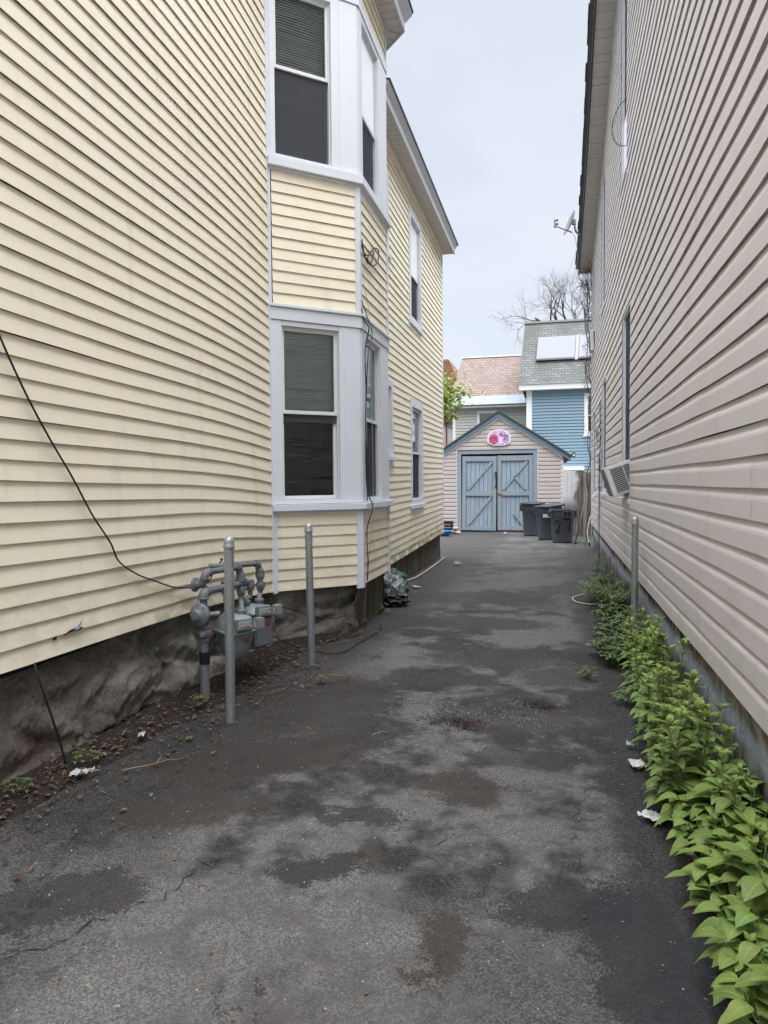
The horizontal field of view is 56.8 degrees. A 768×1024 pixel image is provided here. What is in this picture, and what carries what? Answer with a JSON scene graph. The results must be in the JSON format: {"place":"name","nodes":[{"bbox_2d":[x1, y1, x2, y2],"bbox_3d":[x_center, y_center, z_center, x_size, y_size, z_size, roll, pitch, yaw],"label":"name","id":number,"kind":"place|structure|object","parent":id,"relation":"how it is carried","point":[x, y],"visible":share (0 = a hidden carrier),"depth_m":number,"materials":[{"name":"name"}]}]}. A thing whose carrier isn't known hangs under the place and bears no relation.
{"place":"outdoors","nodes":[
{"label":"outdoors","id":0,"kind":"place"},
{"bbox_2d":[0,528,749,1023],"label":"driveway","id":1,"kind":"structure","parent":0,"point":[346,820],"depth_m":2.92,"materials":[{"name":"asphalt"}]},
{"bbox_2d":[0,631,359,827],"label":"soil bed","id":2,"kind":"object","parent":1,"relation":"on","point":[23,806],"visible":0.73,"depth_m":4.41,"materials":[{"name":"soil"}]},
{"bbox_2d":[189,560,265,697],"bbox_3d":[-1.152,0.822,5.354,0.314,0.896,1.067,0,2,14],"label":"gas pipework","id":3,"kind":"object","parent":2,"relation":"on","point":[200,614],"visible":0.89,"depth_m":4.93,"materials":[{"name":"grey paint"}]},
{"bbox_2d":[213,612,264,660],"bbox_3d":[-1.068,0.907,5.180,0.252,0.350,0.375,-3,3,-41],"label":"gas meter","id":4,"kind":"object","parent":3,"relation":"attached to","point":[247,627],"visible":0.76,"depth_m":5.12,"materials":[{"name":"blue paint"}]},
{"bbox_2d":[234,603,282,648],"bbox_3d":[-0.999,0.886,5.562,0.375,0.360,0.252,2,3,44],"label":"gas meter","id":5,"kind":"object","parent":3,"relation":"attached to","point":[263,637],"visible":0.67,"depth_m":5.48,"materials":[{"name":"grey paint"}]},
{"bbox_2d":[0,627,435,910],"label":"leaf litter","id":6,"kind":"object","parent":1,"relation":"on","point":[18,876],"visible":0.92,"depth_m":4.09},
{"bbox_2d":[223,536,234,723],"bbox_3d":[-0.972,0.764,4.472,0.071,1.223,0.071,1,3,14],"label":"bollard","id":7,"kind":"object","parent":1,"relation":"on","point":[228,545],"visible":0.91,"depth_m":4.45,"materials":[{"name":"metal"}]},
{"bbox_2d":[3,586,604,959],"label":"asphalt cracks","id":8,"kind":"object","parent":1,"relation":"on","point":[89,921],"visible":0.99,"depth_m":2.84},
{"bbox_2d":[304,523,314,665],"bbox_3d":[-0.613,0.702,5.887,0.071,1.223,0.071,0,3,29],"label":"bollard","id":9,"kind":"object","parent":1,"relation":"on","point":[308,530],"visible":0.99,"depth_m":5.86,"materials":[{"name":"metal"}]},
{"bbox_2d":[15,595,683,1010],"bbox_3d":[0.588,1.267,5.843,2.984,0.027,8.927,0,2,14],"label":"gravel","id":10,"kind":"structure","parent":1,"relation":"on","point":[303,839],"depth_m":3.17,"materials":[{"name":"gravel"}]},
{"bbox_2d":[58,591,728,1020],"bbox_3d":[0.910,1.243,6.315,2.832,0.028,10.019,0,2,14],"label":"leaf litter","id":11,"kind":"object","parent":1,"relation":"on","point":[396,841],"visible":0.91,"depth_m":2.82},
{"bbox_2d":[384,571,405,593],"bbox_3d":[0.108,0.933,8.893,0.350,0.398,0.491,0,2,14],"label":"rubbish bag","id":12,"kind":"object","parent":1,"relation":"on","point":[392,580],"visible":0.48,"depth_m":8.76,"materials":[{"name":"plastic"}]},
{"bbox_2d":[384,587,410,605],"bbox_3d":[0.125,1.029,8.753,0.392,0.218,0.372,-2,3,-25],"label":"rubbish bag","id":13,"kind":"object","parent":1,"relation":"on","point":[394,598],"visible":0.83,"depth_m":8.62,"materials":[{"name":"black plastic"}]},
{"bbox_2d":[427,712,503,736],"bbox_3d":[0.490,1.314,4.423,0.514,0.039,0.405,0,2,14],"label":"plant debris","id":14,"kind":"object","parent":1,"relation":"on","point":[461,718],"visible":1,"depth_m":4.42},
{"bbox_2d":[444,410,571,530],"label":"garage","id":15,"kind":"structure","parent":1,"relation":"on","point":[488,487],"depth_m":21.46,"materials":[{"name":"plastic"}]},
{"bbox_2d":[462,456,496,530],"bbox_3d":[2.903,-0.564,21.642,1.062,2.282,0.073,0,2,14],"label":"door","id":16,"kind":"structure","parent":15,"relation":"in","point":[474,492],"depth_m":21.64,"materials":[{"name":"blue paint"}]},
{"bbox_2d":[487,429,510,445],"bbox_3d":[3.459,-2.241,21.365,0.690,0.490,0.060,0,2,14],"label":"sign","id":17,"kind":"object","parent":15,"relation":"attached to","point":[499,437],"visible":1,"depth_m":21.34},
{"bbox_2d":[495,455,532,530],"bbox_3d":[3.909,-0.564,21.370,1.115,2.278,0.130,0,2,14],"label":"door","id":18,"kind":"structure","parent":15,"relation":"in","point":[507,474],"depth_m":21.40,"materials":[{"name":"blue paint"}]},
{"bbox_2d":[520,501,544,535],"bbox_3d":[4.156,0.176,19.855,0.721,0.942,0.721,0,2,14],"label":"rubbish bin","id":19,"kind":"object","parent":1,"relation":"on","point":[529,520],"visible":0.59,"depth_m":19.63,"materials":[{"name":"grey plastic"}]},
{"bbox_2d":[534,503,564,539],"bbox_3d":[4.303,0.234,18.490,0.747,0.937,0.700,-1,2,-4],"label":"rubbish bin","id":20,"kind":"object","parent":1,"relation":"on","point":[544,531],"visible":0.77,"depth_m":18.25,"materials":[{"name":"grey plastic"}]},
{"bbox_2d":[548,509,576,541],"bbox_3d":[4.420,0.338,17.605,0.636,0.800,0.636,1,3,39],"label":"rubbish bin","id":21,"kind":"object","parent":1,"relation":"on","point":[562,523],"visible":1,"depth_m":17.38,"materials":[{"name":"grey plastic"}]},
{"bbox_2d":[563,470,592,535],"bbox_3d":[5.622,-0.259,19.507,1.371,1.815,0.190,0,2,14],"label":"board fence","id":22,"kind":"object","parent":1,"relation":"on","point":[573,481],"visible":0.45,"depth_m":19.60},
{"bbox_2d":[586,629,625,657],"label":"weed","id":23,"kind":"object","parent":1,"relation":"on","point":[606,639],"visible":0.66,"depth_m":6.05,"materials":[{"name":"green plant"}]},
{"bbox_2d":[587,628,626,662],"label":"weed","id":24,"kind":"object","parent":1,"relation":"on","point":[608,642],"visible":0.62,"depth_m":5.90,"materials":[{"name":"green plant"}]},
{"bbox_2d":[590,596,629,624],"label":"weed","id":25,"kind":"object","parent":1,"relation":"on","point":[601,612],"visible":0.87,"depth_m":7.39,"materials":[{"name":"green plant"}]},
{"bbox_2d":[598,642,623,665],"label":"weed","id":26,"kind":"object","parent":1,"relation":"on","point":[617,651],"visible":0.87,"depth_m":5.76,"materials":[{"name":"green plant"}]},
{"bbox_2d":[593,619,629,635],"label":"weed","id":27,"kind":"object","parent":1,"relation":"on","point":[612,623],"visible":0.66,"depth_m":6.88,"materials":[{"name":"green plant"}]},
{"bbox_2d":[618,633,643,687],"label":"weed","id":28,"kind":"object","parent":1,"relation":"on","point":[630,671],"visible":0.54,"depth_m":5.08,"materials":[{"name":"green plant"}]},
{"bbox_2d":[631,517,638,633],"bbox_3d":[2.285,0.653,6.477,0.072,1.223,0.071,2,4,45],"label":"bollard","id":29,"kind":"object","parent":1,"relation":"on","point":[634,558],"visible":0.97,"depth_m":6.45,"materials":[{"name":"metal"}]},
{"bbox_2d":[629,656,644,722],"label":"weed","id":30,"kind":"object","parent":1,"relation":"on","point":[636,687],"visible":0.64,"depth_m":4.40,"materials":[{"name":"green plant"}]},
{"bbox_2d":[633,680,654,733],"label":"weed","id":31,"kind":"object","parent":1,"relation":"on","point":[637,714],"visible":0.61,"depth_m":4.11,"materials":[{"name":"green plant"}]},
{"bbox_2d":[638,704,674,770],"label":"weed","id":32,"kind":"object","parent":1,"relation":"on","point":[652,734],"visible":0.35,"depth_m":3.58,"materials":[{"name":"green plant"}]},
{"bbox_2d":[636,669,680,764],"bbox_3d":[1.445,1.082,3.677,0.220,0.510,0.240,-1,2,0],"label":"weed","id":33,"kind":"object","parent":1,"relation":"on","point":[660,679],"visible":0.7,"depth_m":3.71,"materials":[{"name":"green plant"}]},
{"bbox_2d":[642,733,677,816],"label":"weed","id":34,"kind":"object","parent":1,"relation":"on","point":[652,799],"visible":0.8,"depth_m":3.16,"materials":[{"name":"green plant"}]},
{"bbox_2d":[643,768,681,802],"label":"weed","id":35,"kind":"object","parent":1,"relation":"on","point":[652,788],"visible":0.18,"depth_m":3.23,"materials":[{"name":"green plant"}]},
{"bbox_2d":[650,703,676,774],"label":"weed","id":36,"kind":"object","parent":1,"relation":"on","point":[664,707],"visible":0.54,"depth_m":3.45,"materials":[{"name":"green plant"}]},
{"bbox_2d":[643,705,696,805],"bbox_3d":[1.331,1.127,3.299,0.198,0.453,0.192,-1,3,-21],"label":"weed","id":37,"kind":"object","parent":1,"relation":"on","point":[682,708],"visible":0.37,"depth_m":3.29,"materials":[{"name":"green plant"}]},
{"bbox_2d":[575,0,767,825],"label":"beige house","id":38,"kind":"structure","parent":1,"relation":"on","point":[672,240],"depth_m":4.39,"materials":[{"name":"plastic"}]},
{"bbox_2d":[554,209,583,284],"bbox_3d":[4.063,-5.589,14.892,1.039,1.384,0.489,-2,3,-36],"label":"satellite dish","id":39,"kind":"object","parent":38,"relation":"attached to","point":[572,220],"visible":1,"depth_m":14.73,"materials":[{"name":"grey metal"}]},
{"bbox_2d":[573,258,593,545],"bbox_3d":[4.553,-2.664,16.190,0.482,6.919,1.758,0,2,14],"label":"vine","id":40,"kind":"object","parent":38,"relation":"attached to","point":[588,293],"visible":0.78,"depth_m":16.07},
{"bbox_2d":[587,401,602,564],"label":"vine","id":41,"kind":"object","parent":38,"relation":"attached to","point":[599,466],"visible":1,"depth_m":12.49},
{"bbox_2d":[592,409,601,497],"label":"window","id":42,"kind":"structure","parent":38,"relation":"in","point":[594,411],"depth_m":15.38,"materials":[{"name":"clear glass"}]},
{"bbox_2d":[601,375,613,496],"bbox_3d":[3.985,-1.256,11.854,0.640,1.975,0.940,0,2,14],"label":"window","id":43,"kind":"structure","parent":38,"relation":"in","point":[604,383],"depth_m":12.25,"materials":[{"name":"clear glass"}]},
{"bbox_2d":[600,163,617,316],"bbox_3d":[4.034,-4.597,12.037,0.640,2.315,0.860,0,2,14],"label":"window","id":44,"kind":"structure","parent":38,"relation":"in","point":[603,183],"depth_m":12.32,"materials":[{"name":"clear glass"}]},
{"bbox_2d":[600,459,629,496],"bbox_3d":[2.726,-0.392,8.151,0.443,0.436,0.576,0,2,14],"label":"air conditioner","id":45,"kind":"object","parent":38,"relation":"attached to","point":[615,477],"visible":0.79,"depth_m":7.90,"materials":[{"name":"white plastic"}]},
{"bbox_2d":[620,0,638,195],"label":"window","id":46,"kind":"structure","parent":38,"relation":"in","point":[624,2],"depth_m":8.63,"materials":[{"name":"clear glass"}]},
{"bbox_2d":[620,298,642,503],"bbox_3d":[3.081,-1.224,8.109,0.640,2.235,0.940,0,2,14],"label":"window","id":47,"kind":"structure","parent":38,"relation":"in","point":[626,435],"depth_m":8.34,"materials":[{"name":"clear glass"}]},
{"bbox_2d":[658,707,690,817],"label":"weed","id":48,"kind":"object","parent":1,"relation":"on","point":[680,713],"visible":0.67,"depth_m":3.14,"materials":[{"name":"green plant"}]},
{"bbox_2d":[592,573,761,1023],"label":"soil bed","id":49,"kind":"object","parent":1,"relation":"on","point":[713,757],"visible":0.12,"depth_m":8.02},
{"bbox_2d":[588,572,630,607],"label":"weed","id":50,"kind":"object","parent":49,"relation":"on","point":[604,597],"visible":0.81,"depth_m":8.14,"materials":[{"name":"green plant"}]},
{"bbox_2d":[633,661,657,723],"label":"weed","id":51,"kind":"object","parent":49,"relation":"on","point":[649,663],"visible":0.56,"depth_m":4.22,"materials":[{"name":"green plant"}]},
{"bbox_2d":[631,672,666,742],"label":"weed","id":52,"kind":"object","parent":49,"relation":"on","point":[643,711],"visible":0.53,"depth_m":3.92,"materials":[{"name":"green plant"}]},
{"bbox_2d":[645,667,679,748],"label":"weed","id":53,"kind":"object","parent":49,"relation":"on","point":[667,682],"visible":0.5,"depth_m":3.75,"materials":[{"name":"green plant"}]},
{"bbox_2d":[671,637,691,723],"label":"weed","id":54,"kind":"object","parent":49,"relation":"on","point":[683,642],"visible":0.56,"depth_m":4.09,"materials":[{"name":"green plant"}]},
{"bbox_2d":[676,693,707,793],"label":"weed","id":55,"kind":"object","parent":49,"relation":"on","point":[695,696],"visible":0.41,"depth_m":3.36,"materials":[{"name":"green plant"}]},
{"bbox_2d":[665,697,721,803],"bbox_3d":[1.387,1.093,3.146,0.252,0.536,0.254,0,3,20],"label":"weed","id":56,"kind":"object","parent":49,"relation":"on","point":[699,702],"visible":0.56,"depth_m":3.13,"materials":[{"name":"green plant"}]},
{"bbox_2d":[684,669,714,773],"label":"weed","id":57,"kind":"object","parent":49,"relation":"on","point":[693,674],"visible":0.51,"depth_m":3.41,"materials":[{"name":"green plant"}]},
{"bbox_2d":[669,787,742,828],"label":"weed","id":58,"kind":"object","parent":49,"relation":"on","point":[693,810],"visible":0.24,"depth_m":2.94,"materials":[{"name":"green plant"}]},
{"bbox_2d":[689,706,724,801],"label":"weed","id":59,"kind":"object","parent":49,"relation":"on","point":[704,731],"visible":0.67,"depth_m":3.08,"materials":[{"name":"green plant"}]},
{"bbox_2d":[689,862,729,899],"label":"weed","id":60,"kind":"object","parent":49,"relation":"on","point":[700,892],"visible":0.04,"depth_m":2.48,"materials":[{"name":"green plant"}]},
{"bbox_2d":[689,700,730,765],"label":"weed","id":61,"kind":"object","parent":49,"relation":"on","point":[717,715],"visible":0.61,"depth_m":3.22,"materials":[{"name":"green plant"}]},
{"bbox_2d":[669,764,751,828],"bbox_3d":[1.387,1.229,3.003,0.332,0.277,0.344,-1,3,-21],"label":"weed","id":62,"kind":"object","parent":49,"relation":"on","point":[694,781],"visible":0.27,"depth_m":3.01,"materials":[{"name":"green plant"}]},
{"bbox_2d":[682,833,767,894],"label":"weed","id":63,"kind":"object","parent":49,"relation":"on","point":[753,840],"visible":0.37,"depth_m":2.45,"materials":[{"name":"green plant"}]},
{"bbox_2d":[703,746,746,819],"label":"weed","id":64,"kind":"object","parent":49,"relation":"on","point":[715,797],"visible":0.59,"depth_m":2.88,"materials":[{"name":"green plant"}]},
{"bbox_2d":[697,803,755,841],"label":"weed","id":65,"kind":"object","parent":49,"relation":"on","point":[728,820],"visible":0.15,"depth_m":2.71,"materials":[{"name":"green plant"}]},
{"bbox_2d":[686,811,767,873],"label":"weed","id":66,"kind":"object","parent":49,"relation":"on","point":[707,832],"visible":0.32,"depth_m":2.61,"materials":[{"name":"green plant"}]},
{"bbox_2d":[710,723,745,800],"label":"weed","id":67,"kind":"object","parent":49,"relation":"on","point":[730,731],"visible":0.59,"depth_m":3.17,"materials":[{"name":"green plant"}]},
{"bbox_2d":[692,778,767,841],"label":"weed","id":68,"kind":"object","parent":49,"relation":"on","point":[724,802],"visible":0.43,"depth_m":2.86,"materials":[{"name":"green plant"}]},
{"bbox_2d":[692,772,767,832],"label":"weed","id":69,"kind":"object","parent":49,"relation":"on","point":[760,802],"visible":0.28,"depth_m":2.96,"materials":[{"name":"green plant"}]},
{"bbox_2d":[700,823,764,864],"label":"weed","id":70,"kind":"object","parent":49,"relation":"on","point":[729,834],"visible":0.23,"depth_m":2.67,"materials":[{"name":"green plant"}]},
{"bbox_2d":[704,902,767,971],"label":"weed","id":71,"kind":"object","parent":49,"relation":"on","point":[748,952],"visible":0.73,"depth_m":1.97,"materials":[{"name":"green plant"}]},
{"bbox_2d":[710,942,767,1006],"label":"weed","id":72,"kind":"object","parent":49,"relation":"on","point":[734,945],"visible":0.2,"depth_m":2.03,"materials":[{"name":"green plant"}]},
{"bbox_2d":[710,809,767,867],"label":"weed","id":73,"kind":"object","parent":49,"relation":"on","point":[746,815],"visible":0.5,"depth_m":2.60,"materials":[{"name":"green plant"}]},
{"bbox_2d":[710,967,767,1023],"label":"weed","id":74,"kind":"object","parent":49,"relation":"on","point":[729,976],"visible":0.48,"depth_m":1.90,"materials":[{"name":"green plant"}]},
{"bbox_2d":[715,775,764,851],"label":"weed","id":75,"kind":"object","parent":49,"relation":"on","point":[734,797],"visible":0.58,"depth_m":2.73,"materials":[{"name":"green plant"}]},
{"bbox_2d":[716,849,767,913],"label":"weed","id":76,"kind":"object","parent":49,"relation":"on","point":[755,888],"visible":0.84,"depth_m":2.20,"materials":[{"name":"green plant"}]},
{"bbox_2d":[717,895,767,945],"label":"weed","id":77,"kind":"object","parent":49,"relation":"on","point":[743,916],"visible":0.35,"depth_m":2.10,"materials":[{"name":"green plant"}]},
{"bbox_2d":[718,844,767,918],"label":"weed","id":78,"kind":"object","parent":49,"relation":"on","point":[727,876],"visible":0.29,"depth_m":2.35,"materials":[{"name":"green plant"}]},
{"bbox_2d":[728,912,767,947],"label":"weed","id":79,"kind":"object","parent":49,"relation":"on","point":[747,927],"visible":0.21,"depth_m":2.15,"materials":[{"name":"green plant"}]},
{"bbox_2d":[734,951,767,1006],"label":"weed","id":80,"kind":"object","parent":49,"relation":"on","point":[756,976],"visible":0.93,"depth_m":1.83,"materials":[{"name":"green plant"}]},
{"bbox_2d":[653,714,703,817],"bbox_3d":[1.307,1.125,3.091,0.207,0.475,0.178,-2,3,-30],"label":"weed","id":81,"kind":"object","parent":1,"relation":"on","point":[673,736],"visible":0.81,"depth_m":3.09,"materials":[{"name":"green plant"}]},
{"bbox_2d":[654,801,711,833],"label":"weed","id":82,"kind":"object","parent":1,"relation":"on","point":[662,818],"visible":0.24,"depth_m":2.96,"materials":[{"name":"green plant"}]},
{"bbox_2d":[666,811,702,852],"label":"weed","id":83,"kind":"object","parent":1,"relation":"on","point":[677,833],"visible":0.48,"depth_m":2.83,"materials":[{"name":"green plant"}]},
{"bbox_2d":[654,786,728,823],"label":"weed","id":84,"kind":"object","parent":1,"relation":"on","point":[675,812],"visible":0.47,"depth_m":2.96,"materials":[{"name":"green plant"}]},
{"bbox_2d":[670,814,721,855],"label":"weed","id":85,"kind":"object","parent":1,"relation":"on","point":[680,843],"visible":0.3,"depth_m":2.77,"materials":[{"name":"green plant"}]},
{"bbox_2d":[665,844,740,899],"bbox_3d":[1.160,1.299,2.499,0.253,0.182,0.308,-5,-3,-20],"label":"weed","id":86,"kind":"object","parent":1,"relation":"on","point":[696,873],"visible":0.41,"depth_m":2.51,"materials":[{"name":"green plant"}]},
{"bbox_2d":[681,867,745,918],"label":"weed","id":87,"kind":"object","parent":1,"relation":"on","point":[715,899],"visible":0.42,"depth_m":2.34,"materials":[{"name":"green plant"}]},
{"bbox_2d":[680,841,766,917],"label":"weed","id":88,"kind":"object","parent":1,"relation":"on","point":[752,869],"visible":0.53,"depth_m":2.41,"materials":[{"name":"green plant"}]},
{"bbox_2d":[693,926,763,1016],"bbox_3d":[1.046,1.305,2.026,0.332,0.211,0.272,-3,4,-22],"label":"weed","id":89,"kind":"object","parent":1,"relation":"on","point":[724,957],"visible":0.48,"depth_m":2.02,"materials":[{"name":"green plant"}]},
{"bbox_2d":[690,901,767,971],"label":"weed","id":90,"kind":"object","parent":1,"relation":"on","point":[731,931],"visible":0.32,"depth_m":2.18,"materials":[{"name":"green plant"}]},
{"bbox_2d":[708,963,767,1023],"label":"weed","id":91,"kind":"object","parent":1,"relation":"on","point":[738,1009],"visible":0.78,"depth_m":1.73,"materials":[{"name":"green plant"}]},
{"bbox_2d":[386,0,591,389],"label":"sky","id":92,"kind":"structure","parent":0,"point":[491,93],"materials":[{"name":"white"}]},
{"label":"ground","id":93,"kind":"structure","parent":0,"visible":0},
{"bbox_2d":[0,0,458,785],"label":"yellow house","id":94,"kind":"structure","parent":93,"relation":"on","point":[198,198],"depth_m":5.25,"materials":[{"name":"beige plastic"}]},
{"bbox_2d":[33,663,66,763],"bbox_3d":[-1.724,1.039,3.680,0.156,0.594,0.062,-3,3,-43],"label":"cable","id":95,"kind":"object","parent":94,"relation":"attached to","point":[50,712],"visible":1,"depth_m":3.66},
{"bbox_2d":[0,335,222,588],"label":"cable","id":96,"kind":"object","parent":94,"relation":"attached to","point":[46,432],"visible":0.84,"depth_m":3.87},
{"bbox_2d":[258,0,357,173],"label":"window","id":97,"kind":"structure","parent":94,"relation":"in","point":[304,126],"depth_m":6.83,"materials":[{"name":"white glass"}]},
{"bbox_2d":[261,319,360,504],"bbox_3d":[-0.770,-0.952,7.058,1.023,1.730,0.930,0,2,14],"label":"window","id":98,"kind":"structure","parent":94,"relation":"in","point":[293,400],"depth_m":7.00,"materials":[{"name":"white glass"}]},
{"bbox_2d":[303,7,386,212],"bbox_3d":[-0.408,-4.152,7.626,0.616,1.627,1.182,0,2,14],"label":"window","id":99,"kind":"structure","parent":94,"relation":"in","point":[371,75],"depth_m":7.61,"materials":[{"name":"clear glass"}]},
{"bbox_2d":[309,329,388,502],"bbox_3d":[-0.383,-0.985,7.757,0.621,1.730,1.182,0,2,14],"label":"window","id":100,"kind":"structure","parent":94,"relation":"in","point":[377,405],"depth_m":7.84,"materials":[{"name":"white glass"}]},
{"bbox_2d":[361,308,372,580],"bbox_3d":[-0.170,-0.654,7.140,0.072,2.724,0.172,0,2,14],"label":"cable","id":101,"kind":"object","parent":94,"relation":"attached to","point":[365,448],"visible":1,"depth_m":7.17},
{"bbox_2d":[388,378,396,460],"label":"window","id":102,"kind":"structure","parent":94,"relation":"in","point":[391,408],"depth_m":9.73,"materials":[{"name":"clear glass"}]},
{"bbox_2d":[388,207,422,335],"bbox_3d":[0.219,-3.816,11.453,0.640,1.760,1.030,0,2,14],"label":"window","id":103,"kind":"structure","parent":94,"relation":"in","point":[415,251],"depth_m":11.57,"materials":[{"name":"clear glass"}]},
{"bbox_2d":[394,397,425,508],"bbox_3d":[0.258,-0.940,11.609,0.650,1.740,1.090,0,2,14],"label":"window","id":104,"kind":"structure","parent":94,"relation":"in","point":[416,407],"depth_m":11.85,"materials":[{"name":"clear glass"}]},
{"bbox_2d":[443,359,466,446],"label":"brown house","id":105,"kind":"structure","parent":93,"relation":"on","point":[449,367],"depth_m":45.92,"materials":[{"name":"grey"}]},
{"bbox_2d":[443,369,483,428],"bbox_3d":[1.383,-4.719,28.208,5.008,10.110,5.045,0,2,14],"label":"leafy tree","id":106,"kind":"object","parent":93,"relation":"on","point":[448,398],"visible":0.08,"depth_m":28.39,"materials":[{"name":"green plant"}]},
{"bbox_2d":[450,354,525,440],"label":"pale house","id":107,"kind":"structure","parent":93,"relation":"on","point":[495,378],"depth_m":39.89,"materials":[{"name":"grey"}]},
{"bbox_2d":[487,266,591,343],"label":"bare tree","id":108,"kind":"object","parent":93,"relation":"on","point":[558,291],"visible":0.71,"depth_m":43.67,"materials":[{"name":"brown plant"}]},
{"bbox_2d":[519,318,590,510],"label":"blue house","id":109,"kind":"structure","parent":93,"relation":"on","point":[553,354],"depth_m":32.89,"materials":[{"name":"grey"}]},
{"bbox_2d":[583,393,590,436],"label":"window","id":110,"kind":"structure","parent":109,"relation":"in","point":[586,401],"depth_m":32.56,"materials":[{"name":"clear glass"}]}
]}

